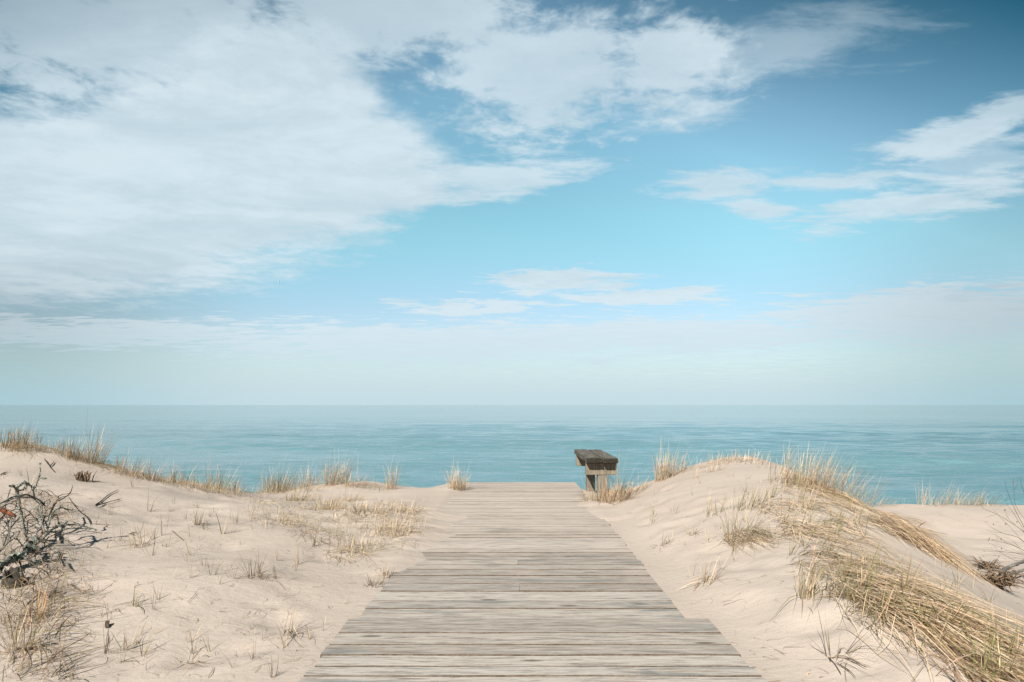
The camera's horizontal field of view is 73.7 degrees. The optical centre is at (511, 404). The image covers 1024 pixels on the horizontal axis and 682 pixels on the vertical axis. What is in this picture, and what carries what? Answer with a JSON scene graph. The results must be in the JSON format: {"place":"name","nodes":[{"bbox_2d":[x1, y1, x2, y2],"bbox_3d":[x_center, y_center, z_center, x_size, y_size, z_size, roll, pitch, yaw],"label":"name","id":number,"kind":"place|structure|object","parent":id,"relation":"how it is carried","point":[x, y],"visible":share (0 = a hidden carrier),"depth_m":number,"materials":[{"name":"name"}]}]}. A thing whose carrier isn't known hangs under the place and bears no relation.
{"place":"outdoors","nodes":[
{"label":"outdoors","id":0,"kind":"place"},
{"bbox_2d":[0,567,31,588],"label":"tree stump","id":1,"kind":"object","parent":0,"point":[12,576],"visible":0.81,"depth_m":4.02,"materials":[{"name":"wood"}]},
{"bbox_2d":[0,487,149,681],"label":"dead grass","id":2,"kind":"structure","parent":0,"point":[48,662],"depth_m":3.82,"materials":[{"name":"beige plant"}]},
{"bbox_2d":[0,435,407,500],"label":"crest grass","id":3,"kind":"structure","parent":0,"point":[206,485],"depth_m":8.37,"materials":[{"name":"beige plant"}]},
{"bbox_2d":[242,488,444,565],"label":"sparse grass","id":4,"kind":"structure","parent":0,"point":[325,530],"depth_m":6.44,"materials":[{"name":"beige plant"}]},
{"bbox_2d":[0,443,1023,681],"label":"ground","id":5,"kind":"structure","parent":0,"point":[639,530],"depth_m":4.68,"materials":[{"name":"beige sand"}]},
{"bbox_2d":[0,520,28,551],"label":"dead branch","id":6,"kind":"object","parent":5,"relation":"on","point":[7,542],"visible":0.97,"depth_m":4.54,"materials":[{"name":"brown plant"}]},
{"bbox_2d":[0,506,15,516],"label":"fallen log","id":7,"kind":"object","parent":6,"relation":"on","point":[6,511],"visible":0.98,"depth_m":4.79,"materials":[{"name":"orange wood"}]},
{"bbox_2d":[0,418,32,448],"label":"grass tuft","id":8,"kind":"object","parent":5,"relation":"on","point":[4,440],"visible":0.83,"depth_m":8.16,"materials":[{"name":"beige plant"}]},
{"bbox_2d":[0,488,34,549],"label":"dead branch","id":9,"kind":"object","parent":5,"relation":"on","point":[11,511],"visible":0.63,"depth_m":5.06,"materials":[{"name":"grey wood"}]},
{"bbox_2d":[0,535,39,573],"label":"dead branch","id":10,"kind":"object","parent":5,"relation":"on","point":[30,547],"visible":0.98,"depth_m":4.28,"materials":[{"name":"grey wood"}]},
{"bbox_2d":[9,462,46,541],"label":"dead branch","id":11,"kind":"object","parent":5,"relation":"on","point":[17,491],"visible":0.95,"depth_m":4.66,"materials":[{"name":"grey wood"}]},
{"bbox_2d":[0,494,45,515],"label":"dead branch","id":12,"kind":"object","parent":11,"relation":"on","point":[41,503],"visible":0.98,"depth_m":4.71,"materials":[{"name":"grey wood"}]},
{"bbox_2d":[7,418,49,445],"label":"grass tuft","id":13,"kind":"object","parent":5,"relation":"on","point":[28,436],"visible":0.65,"depth_m":8.48,"materials":[{"name":"beige plant"}]},
{"bbox_2d":[0,597,68,674],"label":"grass tuft","id":14,"kind":"object","parent":5,"relation":"on","point":[27,646],"visible":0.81,"depth_m":3.25,"materials":[{"name":"beige plant"}]},
{"bbox_2d":[2,580,70,632],"bbox_3d":[-2.507,1.048,3.564,0.239,0.238,0.444,0,0,25],"label":"grass tuft","id":15,"kind":"object","parent":5,"relation":"on","point":[38,605],"visible":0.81,"depth_m":3.63,"materials":[{"name":"beige plant"}]},
{"bbox_2d":[17,642,58,649],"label":"twig","id":16,"kind":"object","parent":5,"relation":"on","point":[43,645],"visible":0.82,"depth_m":3.28,"materials":[{"name":"wood"}]},
{"bbox_2d":[57,557,69,568],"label":"twig","id":17,"kind":"object","parent":5,"relation":"on","point":[60,562],"visible":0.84,"depth_m":4.46,"materials":[{"name":"grey wood"}]},
{"bbox_2d":[33,504,96,543],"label":"dead branch","id":18,"kind":"object","parent":5,"relation":"on","point":[47,531],"visible":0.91,"depth_m":5.16,"materials":[{"name":"grey wood"}]},
{"bbox_2d":[47,485,91,524],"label":"dead branch","id":19,"kind":"object","parent":5,"relation":"on","point":[87,517],"visible":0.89,"depth_m":5.32,"materials":[{"name":"grey wood"}]},
{"bbox_2d":[58,433,96,462],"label":"grass tuft","id":20,"kind":"object","parent":5,"relation":"on","point":[71,454],"visible":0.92,"depth_m":8.24,"materials":[{"name":"beige plant"}]},
{"bbox_2d":[74,470,96,481],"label":"dead plant","id":21,"kind":"object","parent":5,"relation":"on","point":[80,476],"visible":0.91,"depth_m":7.52,"materials":[{"name":"brown plant"}]},
{"bbox_2d":[81,411,120,463],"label":"grass tuft","id":22,"kind":"object","parent":5,"relation":"on","point":[96,451],"visible":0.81,"depth_m":8.41,"materials":[{"name":"beige plant"}]},
{"bbox_2d":[102,621,108,653],"bbox_3d":[-1.940,1.111,3.250,0.122,0.209,0.076,4,-1,43],"label":"grass sprout","id":23,"kind":"object","parent":5,"relation":"on","point":[105,650],"depth_m":3.26,"materials":[{"name":"beige plant"}]},
{"bbox_2d":[105,620,109,627],"bbox_3d":[-2.113,1.143,3.564,0.024,0.015,0.057,-8,24,-25],"label":"bark chip","id":24,"kind":"object","parent":5,"relation":"on","point":[107,623],"visible":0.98,"depth_m":3.56,"materials":[{"name":"brown wood"}]},
{"bbox_2d":[95,490,120,505],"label":"twig","id":25,"kind":"object","parent":5,"relation":"on","point":[96,504],"visible":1,"depth_m":6.50,"materials":[{"name":"grey wood"}]},
{"bbox_2d":[98,524,160,548],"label":"grass tuft","id":26,"kind":"object","parent":5,"relation":"on","point":[141,538],"visible":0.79,"depth_m":5.21,"materials":[{"name":"beige plant"}]},
{"bbox_2d":[109,624,151,650],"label":"grass tuft","id":27,"kind":"object","parent":5,"relation":"on","point":[126,645],"visible":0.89,"depth_m":3.36,"materials":[{"name":"beige plant"}]},
{"bbox_2d":[111,453,150,477],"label":"grass tuft","id":28,"kind":"object","parent":5,"relation":"on","point":[123,466],"visible":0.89,"depth_m":8.21,"materials":[{"name":"beige plant"}]},
{"bbox_2d":[130,587,150,613],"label":"grass tuft","id":29,"kind":"object","parent":5,"relation":"on","point":[133,604],"visible":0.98,"depth_m":3.81,"materials":[{"name":"plant"}]},
{"bbox_2d":[139,629,153,655],"bbox_3d":[-1.758,1.164,3.333,0.112,0.144,0.090,-9,-10,34],"label":"grass sprout","id":30,"kind":"object","parent":5,"relation":"on","point":[142,644],"depth_m":3.32,"materials":[{"name":"beige plant"}]},
{"bbox_2d":[137,532,156,556],"bbox_3d":[-2.608,0.998,4.886,0.156,0.226,0.153,3,-12,-11],"label":"grass sprout","id":31,"kind":"object","parent":5,"relation":"on","point":[153,548],"depth_m":4.92,"materials":[{"name":"beige plant"}]},
{"bbox_2d":[138,443,176,480],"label":"grass tuft","id":32,"kind":"object","parent":5,"relation":"on","point":[148,475],"visible":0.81,"depth_m":8.51,"materials":[{"name":"beige plant"}]},
{"bbox_2d":[167,629,209,677],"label":"grass tuft","id":33,"kind":"object","parent":5,"relation":"on","point":[192,658],"visible":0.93,"depth_m":3.28,"materials":[{"name":"beige plant"}]},
{"bbox_2d":[169,462,214,485],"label":"grass tuft","id":34,"kind":"object","parent":5,"relation":"on","point":[181,482],"visible":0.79,"depth_m":8.46,"materials":[{"name":"beige plant"}]},
{"bbox_2d":[186,625,201,642],"bbox_3d":[-1.632,1.163,3.526,0.071,0.133,0.191,0,0,-5],"label":"grass sprout","id":35,"kind":"object","parent":5,"relation":"on","point":[189,635],"depth_m":3.49,"materials":[{"name":"beige plant"}]},
{"bbox_2d":[187,506,220,527],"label":"grass tuft","id":36,"kind":"object","parent":5,"relation":"on","point":[197,522],"visible":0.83,"depth_m":5.87,"materials":[{"name":"beige plant"}]},
{"bbox_2d":[203,456,243,490],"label":"grass tuft","id":37,"kind":"object","parent":5,"relation":"on","point":[220,484],"visible":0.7,"depth_m":9.29,"materials":[{"name":"beige plant"}]},
{"bbox_2d":[232,550,287,589],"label":"grass tuft","id":38,"kind":"object","parent":5,"relation":"on","point":[258,574],"visible":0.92,"depth_m":4.43,"materials":[{"name":"beige plant"}]},
{"bbox_2d":[266,655,279,677],"bbox_3d":[-1.071,1.169,3.067,0.066,0.149,0.062,0,0,-13],"label":"grass sprout","id":39,"kind":"object","parent":5,"relation":"on","point":[272,668],"depth_m":3.06,"materials":[{"name":"beige plant"}]},
{"bbox_2d":[266,625,286,650],"bbox_3d":[-1.142,1.164,3.389,0.211,0.159,0.081,0,0,43],"label":"grass sprout","id":40,"kind":"object","parent":5,"relation":"on","point":[282,641],"depth_m":3.43,"materials":[{"name":"beige plant"}]},
{"bbox_2d":[258,456,303,491],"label":"grass tuft","id":41,"kind":"object","parent":5,"relation":"on","point":[270,485],"visible":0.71,"depth_m":10.82,"materials":[{"name":"beige plant"}]},
{"bbox_2d":[274,601,314,646],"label":"grass tuft","id":42,"kind":"object","parent":5,"relation":"on","point":[288,631],"visible":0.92,"depth_m":3.62,"materials":[{"name":"beige plant"}]},
{"bbox_2d":[285,482,318,500],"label":"grass tuft","id":43,"kind":"object","parent":5,"relation":"on","point":[291,498],"visible":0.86,"depth_m":8.85,"materials":[{"name":"beige plant"}]},
{"bbox_2d":[298,459,323,486],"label":"grass tuft","id":44,"kind":"object","parent":5,"relation":"on","point":[308,482],"visible":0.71,"depth_m":11.03,"materials":[{"name":"beige plant"}]},
{"bbox_2d":[310,518,317,546],"bbox_3d":[-1.590,1.039,5.533,0.049,0.276,0.193,0,0,3],"label":"grass sprout","id":45,"kind":"object","parent":5,"relation":"on","point":[313,538],"depth_m":5.51,"materials":[{"name":"beige plant"}]},
{"bbox_2d":[312,495,349,509],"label":"grass tuft","id":46,"kind":"object","parent":5,"relation":"on","point":[326,503],"visible":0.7,"depth_m":7.39,"materials":[{"name":"beige plant"}]},
{"bbox_2d":[316,447,374,486],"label":"grass tuft","id":47,"kind":"object","parent":5,"relation":"on","point":[335,477],"visible":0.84,"depth_m":10.54,"materials":[{"name":"beige plant"}]},
{"bbox_2d":[330,484,369,500],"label":"grass tuft","id":48,"kind":"object","parent":5,"relation":"on","point":[355,498],"visible":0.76,"depth_m":8.81,"materials":[{"name":"beige plant"}]},
{"bbox_2d":[346,463,379,487],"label":"grass tuft","id":49,"kind":"object","parent":5,"relation":"on","point":[354,482],"visible":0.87,"depth_m":10.34,"materials":[{"name":"beige plant"}]},
{"bbox_2d":[332,528,394,554],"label":"grass tuft","id":50,"kind":"object","parent":5,"relation":"on","point":[338,544],"visible":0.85,"depth_m":5.55,"materials":[{"name":"beige plant"}]},
{"bbox_2d":[348,500,391,516],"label":"grass tuft","id":51,"kind":"object","parent":5,"relation":"on","point":[361,509],"visible":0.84,"depth_m":7.06,"materials":[{"name":"beige plant"}]},
{"bbox_2d":[365,574,385,587],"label":"grass tuft","id":52,"kind":"object","parent":5,"relation":"on","point":[371,583],"visible":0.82,"depth_m":4.63,"materials":[{"name":"beige plant"}]},
{"bbox_2d":[375,563,395,577],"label":"grass tuft","id":53,"kind":"object","parent":5,"relation":"on","point":[385,573],"visible":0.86,"depth_m":4.88,"materials":[{"name":"beige plant"}]},
{"bbox_2d":[384,458,408,489],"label":"grass tuft","id":54,"kind":"object","parent":5,"relation":"on","point":[392,482],"visible":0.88,"depth_m":9.98,"materials":[{"name":"beige plant"}]},
{"bbox_2d":[373,515,421,536],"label":"grass tuft","id":55,"kind":"object","parent":5,"relation":"on","point":[396,527],"visible":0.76,"depth_m":6.20,"materials":[{"name":"beige plant"}]},
{"bbox_2d":[390,499,431,514],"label":"grass tuft","id":56,"kind":"object","parent":5,"relation":"on","point":[399,507],"visible":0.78,"depth_m":7.29,"materials":[{"name":"beige plant"}]},
{"bbox_2d":[442,459,470,490],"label":"grass tuft","id":57,"kind":"object","parent":5,"relation":"on","point":[453,483],"visible":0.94,"depth_m":9.62,"materials":[{"name":"beige plant"}]},
{"bbox_2d":[298,482,767,681],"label":"boardwalk","id":58,"kind":"structure","parent":5,"relation":"on","point":[529,582],"depth_m":3.93,"materials":[{"name":"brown wood"}]},
{"bbox_2d":[570,487,596,501],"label":"grass tuft","id":59,"kind":"object","parent":5,"relation":"on","point":[591,497],"visible":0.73,"depth_m":8.51,"materials":[{"name":"beige plant"}]},
{"bbox_2d":[574,449,618,500],"bbox_3d":[1.102,1.147,9.132,0.397,1.008,1.671,0,0,0],"label":"bench","id":60,"kind":"object","parent":5,"relation":"on","point":[598,463],"visible":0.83,"depth_m":8.41,"materials":[{"name":"wood"}]},
{"bbox_2d":[589,476,651,504],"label":"grass tuft","id":61,"kind":"object","parent":5,"relation":"on","point":[609,495],"visible":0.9,"depth_m":8.25,"materials":[{"name":"beige plant"}]},
{"bbox_2d":[604,448,654,496],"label":"grass tuft","id":62,"kind":"object","parent":5,"relation":"on","point":[622,477],"visible":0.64,"depth_m":8.40,"materials":[{"name":"beige plant"}]},
{"bbox_2d":[619,477,649,495],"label":"grass tuft","id":63,"kind":"object","parent":5,"relation":"on","point":[631,488],"visible":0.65,"depth_m":8.67,"materials":[{"name":"beige plant"}]},
{"bbox_2d":[652,437,690,480],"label":"grass tuft","id":64,"kind":"object","parent":5,"relation":"on","point":[663,472],"visible":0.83,"depth_m":8.79,"materials":[{"name":"beige plant"}]},
{"bbox_2d":[663,451,696,477],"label":"grass tuft","id":65,"kind":"object","parent":5,"relation":"on","point":[677,467],"visible":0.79,"depth_m":8.80,"materials":[{"name":"beige plant"}]},
{"bbox_2d":[677,558,730,591],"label":"grass tuft","id":66,"kind":"object","parent":5,"relation":"on","point":[704,578],"visible":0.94,"depth_m":4.50,"materials":[{"name":"beige plant"}]},
{"bbox_2d":[702,459,724,472],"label":"grass tuft","id":67,"kind":"object","parent":5,"relation":"on","point":[713,468],"visible":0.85,"depth_m":8.34,"materials":[{"name":"beige plant"}]},
{"bbox_2d":[706,496,731,516],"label":"grass tuft","id":68,"kind":"object","parent":5,"relation":"on","point":[707,513],"visible":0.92,"depth_m":6.15,"materials":[{"name":"beige plant"}]},
{"bbox_2d":[708,447,742,464],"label":"grass tuft","id":69,"kind":"object","parent":5,"relation":"on","point":[722,458],"visible":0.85,"depth_m":8.79,"materials":[{"name":"beige plant"}]},
{"bbox_2d":[725,485,750,512],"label":"grass tuft","id":70,"kind":"object","parent":5,"relation":"on","point":[741,499],"visible":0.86,"depth_m":6.07,"materials":[{"name":"beige plant"}]},
{"bbox_2d":[732,449,772,463],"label":"grass tuft","id":71,"kind":"object","parent":5,"relation":"on","point":[752,457],"visible":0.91,"depth_m":8.74,"materials":[{"name":"beige plant"}]},
{"bbox_2d":[708,489,797,557],"bbox_3d":[1.834,0.898,5.204,0.781,0.469,0.815,0,0,26],"label":"grass tuft","id":72,"kind":"object","parent":5,"relation":"on","point":[752,536],"visible":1,"depth_m":5.27,"materials":[{"name":"beige plant"}]},
{"bbox_2d":[742,487,780,510],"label":"grass tuft","id":73,"kind":"object","parent":5,"relation":"on","point":[756,500],"visible":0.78,"depth_m":6.02,"materials":[{"name":"beige plant"}]},
{"bbox_2d":[758,447,858,500],"bbox_3d":[2.888,0.673,6.778,1.140,0.672,0.915,0,0,-32],"label":"grass tuft","id":74,"kind":"object","parent":5,"relation":"on","point":[781,470],"visible":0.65,"depth_m":6.93,"materials":[{"name":"beige plant"}]},
{"bbox_2d":[772,548,848,617],"bbox_3d":[1.670,0.968,3.746,0.596,0.389,0.352,0,0,0],"label":"grass tuft","id":75,"kind":"object","parent":5,"relation":"on","point":[809,590],"visible":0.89,"depth_m":3.80,"materials":[{"name":"beige plant"}]},
{"bbox_2d":[782,445,852,498],"bbox_3d":[3.077,0.715,6.680,0.934,0.696,1.027,0,0,0],"label":"grass tuft","id":76,"kind":"object","parent":5,"relation":"on","point":[786,475],"visible":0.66,"depth_m":6.76,"materials":[{"name":"beige plant"}]},
{"bbox_2d":[781,444,877,512],"bbox_3d":[3.195,0.747,6.576,1.076,0.807,0.926,0,0,43],"label":"grass tuft","id":77,"kind":"object","parent":5,"relation":"on","point":[814,483],"visible":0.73,"depth_m":6.64,"materials":[{"name":"beige plant"}]},
{"bbox_2d":[831,655,864,675],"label":"twig","id":78,"kind":"object","parent":5,"relation":"on","point":[845,667],"visible":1,"depth_m":3.04,"materials":[{"name":"brown plant"}]},
{"bbox_2d":[821,450,896,522],"bbox_3d":[3.386,0.871,6.650,1.046,0.936,1.149,0,0,44],"label":"grass tuft","id":79,"kind":"object","parent":5,"relation":"on","point":[870,507],"visible":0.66,"depth_m":6.70,"materials":[{"name":"beige plant"}]},
{"bbox_2d":[808,602,913,679],"bbox_3d":[1.522,1.066,3.099,0.455,0.263,0.460,0,0,-26],"label":"grass tuft","id":80,"kind":"object","parent":5,"relation":"on","point":[845,648],"visible":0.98,"depth_m":3.12,"materials":[{"name":"beige plant"}]},
{"bbox_2d":[748,472,1023,681],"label":"flattened grass","id":81,"kind":"structure","parent":5,"relation":"on","point":[934,621],"depth_m":3.39,"materials":[{"name":"beige plant"}]},
{"bbox_2d":[867,488,906,506],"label":"grass tuft","id":82,"kind":"object","parent":5,"relation":"on","point":[886,501],"visible":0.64,"depth_m":12.73,"materials":[{"name":"beige plant"}]},
{"bbox_2d":[915,482,954,504],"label":"grass tuft","id":83,"kind":"object","parent":5,"relation":"on","point":[924,501],"visible":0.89,"depth_m":12.71,"materials":[{"name":"beige plant"}]},
{"bbox_2d":[944,478,998,505],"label":"grass tuft","id":84,"kind":"object","parent":5,"relation":"on","point":[957,501],"visible":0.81,"depth_m":12.84,"materials":[{"name":"beige plant"}]},
{"bbox_2d":[967,556,1003,569],"bbox_3d":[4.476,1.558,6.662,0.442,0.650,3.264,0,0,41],"label":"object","id":85,"kind":"object","parent":5,"relation":"on","point":[984,565],"visible":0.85,"depth_m":7.58,"materials":[{"name":"brown plant"}]},
{"bbox_2d":[972,491,1012,506],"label":"grass tuft","id":86,"kind":"object","parent":5,"relation":"on","point":[987,500],"visible":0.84,"depth_m":12.79,"materials":[{"name":"beige plant"}]},
{"bbox_2d":[965,561,1023,592],"bbox_3d":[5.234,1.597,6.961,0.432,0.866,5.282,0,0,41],"label":"root clump","id":87,"kind":"object","parent":5,"relation":"on","point":[1001,579],"visible":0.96,"depth_m":5.05,"materials":[{"name":"brown plant"}]},
{"bbox_2d":[981,479,1023,560],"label":"bare shrub","id":88,"kind":"object","parent":5,"relation":"on","point":[1008,525],"visible":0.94,"depth_m":9.41,"materials":[{"name":"brown plant"}]},
{"bbox_2d":[0,405,1023,506],"bbox_3d":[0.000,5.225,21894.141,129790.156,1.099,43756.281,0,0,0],"label":"water","id":89,"kind":"structure","parent":0,"point":[976,449],"depth_m":100.12,"materials":[{"name":"blue liquid"}]},
{"bbox_2d":[0,0,1023,404],"label":"sky","id":90,"kind":"structure","parent":0,"point":[448,202],"materials":[{"name":"blue"}]},
{"bbox_2d":[28,480,1021,681],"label":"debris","id":91,"kind":"object","parent":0,"point":[316,609],"visible":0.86,"depth_m":3.82,"materials":[{"name":"brown plant"}]},
{"bbox_2d":[640,450,995,508],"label":"crest grass","id":92,"kind":"structure","parent":0,"point":[797,478],"depth_m":8.68,"materials":[{"name":"beige plant"}]},
{"bbox_2d":[857,507,1000,590],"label":"flattened grass","id":93,"kind":"structure","parent":0,"point":[925,541],"depth_m":5.26,"materials":[{"name":"beige plant"}]}
]}

